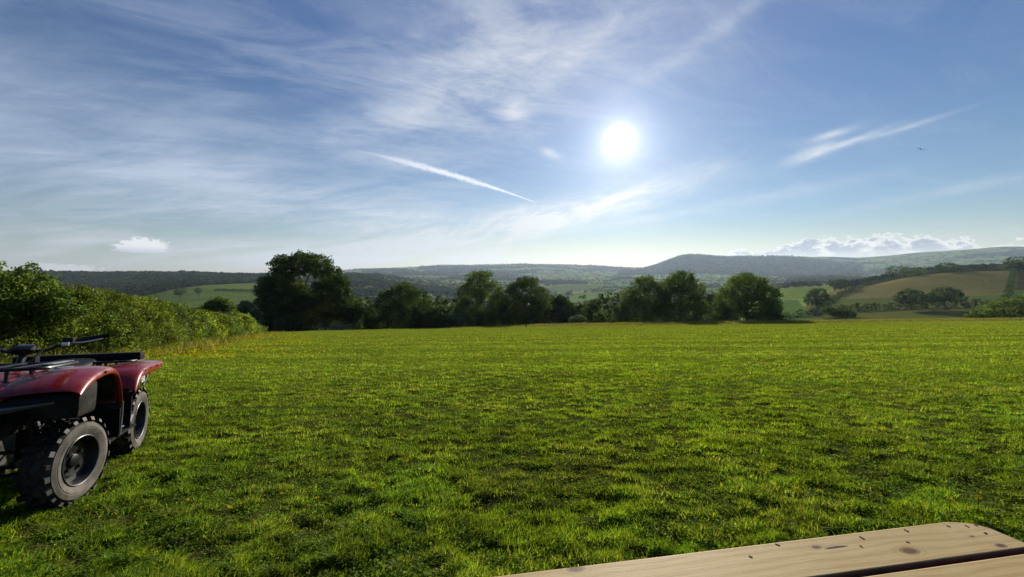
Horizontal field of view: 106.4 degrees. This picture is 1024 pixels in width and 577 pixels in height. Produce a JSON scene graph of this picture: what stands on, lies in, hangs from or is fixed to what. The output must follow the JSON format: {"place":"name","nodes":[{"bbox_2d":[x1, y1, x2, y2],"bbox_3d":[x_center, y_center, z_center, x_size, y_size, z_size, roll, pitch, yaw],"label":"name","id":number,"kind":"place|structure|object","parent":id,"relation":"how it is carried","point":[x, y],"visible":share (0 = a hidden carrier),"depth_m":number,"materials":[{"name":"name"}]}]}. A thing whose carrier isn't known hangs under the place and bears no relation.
{"place":"outdoors","nodes":[
{"label":"outdoors","id":0,"kind":"place"},
{"bbox_2d":[0,246,1023,576],"bbox_3d":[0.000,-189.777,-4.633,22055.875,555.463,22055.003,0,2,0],"label":"ground","id":1,"kind":"structure","parent":0,"point":[984,286],"depth_m":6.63,"materials":[{"name":"green plant"}]},
{"bbox_2d":[0,261,107,342],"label":"shrub","id":2,"kind":"object","parent":1,"relation":"on","point":[62,304],"visible":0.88,"depth_m":12.92,"materials":[{"name":"green plant"}]},
{"bbox_2d":[0,333,162,510],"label":"quad bike","id":3,"kind":"object","parent":1,"relation":"on","point":[69,423],"visible":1,"depth_m":2.67,"materials":[{"name":"metal"}]},
{"bbox_2d":[0,283,268,362],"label":"hedge","id":4,"kind":"object","parent":1,"relation":"on","point":[128,321],"visible":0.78,"depth_m":16.87,"materials":[{"name":"green plant"}]},
{"bbox_2d":[0,331,289,365],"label":"tall grass","id":5,"kind":"structure","parent":1,"relation":"on","point":[226,340],"depth_m":18.72,"materials":[{"name":"green plant"}]},
{"bbox_2d":[173,288,187,301],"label":"tree","id":6,"kind":"object","parent":1,"relation":"on","point":[180,292],"visible":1,"depth_m":800.72,"materials":[{"name":"green plant"}]},
{"bbox_2d":[194,287,201,296],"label":"tree","id":7,"kind":"object","parent":1,"relation":"on","point":[198,291],"visible":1,"depth_m":795.54,"materials":[{"name":"green plant"}]},
{"bbox_2d":[194,295,238,315],"bbox_3d":[-45.950,4.254,60.328,5.832,6.600,8.632,-2,3,-43],"label":"shrub","id":8,"kind":"object","parent":1,"relation":"on","point":[220,304],"visible":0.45,"depth_m":58.33,"materials":[{"name":"green plant"}]},
{"bbox_2d":[214,288,261,291],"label":"hedge","id":9,"kind":"object","parent":1,"relation":"on","point":[241,289],"visible":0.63,"depth_m":968.01,"materials":[{"name":"green plant"}]},
{"bbox_2d":[230,300,264,324],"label":"shrub","id":10,"kind":"object","parent":1,"relation":"on","point":[247,307],"visible":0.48,"depth_m":72.71,"materials":[{"name":"green plant"}]},
{"bbox_2d":[272,317,286,330],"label":"shrub","id":11,"kind":"object","parent":1,"relation":"on","point":[278,324],"visible":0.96,"depth_m":87.21,"materials":[{"name":"green plant"}]},
{"bbox_2d":[251,249,366,331],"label":"oak tree","id":12,"kind":"object","parent":1,"relation":"on","point":[298,304],"visible":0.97,"depth_m":90.37,"materials":[{"name":"green plant"}]},
{"bbox_2d":[315,317,337,329],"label":"tree","id":13,"kind":"object","parent":1,"relation":"on","point":[325,323],"visible":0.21,"depth_m":117.10,"materials":[{"name":"green plant"}]},
{"bbox_2d":[316,322,345,329],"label":"hedgerow tree","id":14,"kind":"object","parent":1,"relation":"on","point":[333,325],"visible":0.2,"depth_m":378.28,"materials":[{"name":"green plant"}]},
{"bbox_2d":[327,317,347,329],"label":"hedgerow tree","id":15,"kind":"object","parent":1,"relation":"on","point":[336,327],"visible":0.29,"depth_m":380.30,"materials":[{"name":"green plant"}]},
{"bbox_2d":[362,307,383,328],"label":"shrub","id":16,"kind":"object","parent":1,"relation":"on","point":[370,319],"visible":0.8,"depth_m":91.28,"materials":[{"name":"green plant"}]},
{"bbox_2d":[363,280,439,328],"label":"tree","id":17,"kind":"object","parent":1,"relation":"on","point":[406,293],"visible":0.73,"depth_m":107.85,"materials":[{"name":"green plant"}]},
{"bbox_2d":[406,304,455,327],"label":"shrub","id":18,"kind":"object","parent":1,"relation":"on","point":[420,317],"visible":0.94,"depth_m":101.94,"materials":[{"name":"green plant"}]},
{"bbox_2d":[444,313,466,326],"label":"shrub","id":19,"kind":"object","parent":1,"relation":"on","point":[461,321],"visible":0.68,"depth_m":105.27,"materials":[{"name":"green plant"}]},
{"bbox_2d":[452,269,507,326],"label":"tree","id":20,"kind":"object","parent":1,"relation":"on","point":[481,277],"visible":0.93,"depth_m":119.22,"materials":[{"name":"green plant"}]},
{"bbox_2d":[347,292,638,329],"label":"hedge","id":21,"kind":"object","parent":1,"relation":"on","point":[449,309],"visible":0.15,"depth_m":129.80,"materials":[{"name":"green plant"}]},
{"bbox_2d":[1,253,1023,316],"bbox_3d":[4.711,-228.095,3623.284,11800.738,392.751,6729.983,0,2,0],"label":"woodland","id":22,"kind":"object","parent":1,"relation":"on","point":[121,281],"visible":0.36,"depth_m":1918.56,"materials":[{"name":"green plant"}]},
{"bbox_2d":[496,276,553,325],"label":"tree","id":23,"kind":"object","parent":1,"relation":"on","point":[511,318],"visible":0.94,"depth_m":118.03,"materials":[{"name":"green plant"}]},
{"bbox_2d":[96,253,1008,328],"bbox_3d":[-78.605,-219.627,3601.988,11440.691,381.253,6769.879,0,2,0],"label":"hedgerow growth","id":24,"kind":"object","parent":1,"relation":"on","point":[811,282],"visible":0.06,"depth_m":1951.82,"materials":[{"name":"green plant"}]},
{"bbox_2d":[126,320,1002,369],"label":"buttercups","id":25,"kind":"object","parent":1,"relation":"on","point":[191,354],"visible":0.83,"depth_m":16.03,"materials":[{"name":"yellow plant"}]},
{"bbox_2d":[550,296,582,323],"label":"tree","id":26,"kind":"object","parent":1,"relation":"on","point":[569,305],"visible":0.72,"depth_m":128.68,"materials":[{"name":"green plant"}]},
{"bbox_2d":[568,314,586,323],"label":"shrub","id":27,"kind":"object","parent":1,"relation":"on","point":[576,318],"visible":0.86,"depth_m":110.44,"materials":[{"name":"green plant"}]},
{"bbox_2d":[580,297,609,321],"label":"tree","id":28,"kind":"object","parent":1,"relation":"on","point":[589,304],"visible":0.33,"depth_m":137.97,"materials":[{"name":"green plant"}]},
{"bbox_2d":[593,311,608,322],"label":"shrub","id":29,"kind":"object","parent":1,"relation":"on","point":[600,317],"visible":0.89,"depth_m":111.31,"materials":[{"name":"green plant"}]},
{"bbox_2d":[194,318,1023,345],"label":"grass","id":30,"kind":"structure","parent":1,"relation":"on","point":[747,332],"depth_m":36.04,"materials":[{"name":"green plant"}]},
{"bbox_2d":[612,274,670,322],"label":"tree","id":31,"kind":"object","parent":1,"relation":"on","point":[627,306],"visible":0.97,"depth_m":120.68,"materials":[{"name":"green plant"}]},
{"bbox_2d":[652,270,710,321],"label":"tree","id":32,"kind":"object","parent":1,"relation":"on","point":[698,310],"visible":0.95,"depth_m":115.67,"materials":[{"name":"green plant"}]},
{"bbox_2d":[702,292,721,318],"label":"tree","id":33,"kind":"object","parent":1,"relation":"on","point":[709,297],"visible":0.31,"depth_m":127.78,"materials":[{"name":"green plant"}]},
{"bbox_2d":[445,317,1023,327],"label":"tall grass","id":34,"kind":"structure","parent":1,"relation":"on","point":[808,320],"depth_m":91.12,"materials":[{"name":"green plant"}]},
{"bbox_2d":[708,271,788,320],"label":"tree","id":35,"kind":"object","parent":1,"relation":"on","point":[768,308],"visible":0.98,"depth_m":107.42,"materials":[{"name":"green plant"}]},
{"bbox_2d":[497,522,1023,576],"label":"wooden table","id":36,"kind":"object","parent":1,"relation":"on","point":[950,549],"visible":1,"depth_m":0.71,"materials":[{"name":"brown wood"}]},
{"bbox_2d":[803,287,835,316],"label":"tree","id":37,"kind":"object","parent":1,"relation":"on","point":[815,295],"visible":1,"depth_m":327.34,"materials":[{"name":"green plant"}]},
{"bbox_2d":[818,305,857,319],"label":"shrub","id":38,"kind":"object","parent":1,"relation":"on","point":[840,312],"visible":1,"depth_m":227.78,"materials":[{"name":"green plant"}]},
{"bbox_2d":[830,279,850,289],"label":"tree","id":39,"kind":"object","parent":1,"relation":"on","point":[836,285],"visible":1,"depth_m":559.23,"materials":[{"name":"green plant"}]},
{"bbox_2d":[812,278,886,314],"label":"hedge","id":40,"kind":"object","parent":1,"relation":"on","point":[845,291],"visible":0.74,"depth_m":532.04,"materials":[{"name":"green plant"}]},
{"bbox_2d":[782,298,1018,318],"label":"hedge","id":41,"kind":"object","parent":1,"relation":"on","point":[889,305],"visible":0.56,"depth_m":342.74,"materials":[{"name":"green plant"}]},
{"bbox_2d":[885,265,927,275],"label":"tree","id":42,"kind":"object","parent":1,"relation":"on","point":[915,271],"visible":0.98,"depth_m":634.44,"materials":[{"name":"green plant"}]},
{"bbox_2d":[893,288,932,309],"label":"tree","id":43,"kind":"object","parent":1,"relation":"on","point":[914,298],"visible":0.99,"depth_m":327.43,"materials":[{"name":"green plant"}]},
{"bbox_2d":[917,503,924,524],"bbox_3d":[2.330,1.304,2.183,0.037,0.150,0.035,0,0,14],"label":"yellow flower","id":44,"kind":"object","parent":1,"relation":"on","point":[921,510],"visible":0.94,"depth_m":2.18,"materials":[{"name":"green plant"}]},
{"bbox_2d":[924,286,968,308],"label":"tree","id":45,"kind":"object","parent":1,"relation":"on","point":[943,297],"visible":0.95,"depth_m":325.21,"materials":[{"name":"green plant"}]},
{"bbox_2d":[933,262,963,272],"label":"tree","id":46,"kind":"object","parent":1,"relation":"on","point":[940,267],"visible":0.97,"depth_m":627.70,"materials":[{"name":"green plant"}]},
{"bbox_2d":[884,268,1021,280],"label":"hedge","id":47,"kind":"object","parent":1,"relation":"on","point":[936,272],"visible":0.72,"depth_m":645.86,"materials":[{"name":"green plant"}]},
{"bbox_2d":[974,495,981,514],"bbox_3d":[2.761,1.295,2.271,0.035,0.146,0.036,-14,11,-9],"label":"yellow flower","id":48,"kind":"object","parent":1,"relation":"on","point":[978,496],"visible":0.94,"depth_m":2.26,"materials":[{"name":"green plant"}]},
{"bbox_2d":[963,294,1023,318],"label":"shrub","id":49,"kind":"object","parent":1,"relation":"on","point":[1005,308],"visible":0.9,"depth_m":129.57,"materials":[{"name":"green plant"}]},
{"bbox_2d":[1001,268,1017,299],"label":"hedge","id":50,"kind":"object","parent":1,"relation":"on","point":[1008,289],"visible":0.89,"depth_m":457.99,"materials":[{"name":"green plant"}]},
{"bbox_2d":[996,256,1023,270],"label":"tree","id":51,"kind":"object","parent":1,"relation":"on","point":[1019,261],"visible":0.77,"depth_m":611.46,"materials":[{"name":"green plant"}]},
{"bbox_2d":[0,0,1023,272],"label":"sky","id":52,"kind":"structure","parent":0,"point":[232,136],"materials":[{"name":"blue"}]},
{"bbox_2d":[111,333,1023,392],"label":"grass","id":53,"kind":"structure","parent":0,"point":[958,371],"depth_m":10.44,"materials":[{"name":"green plant"}]}
]}

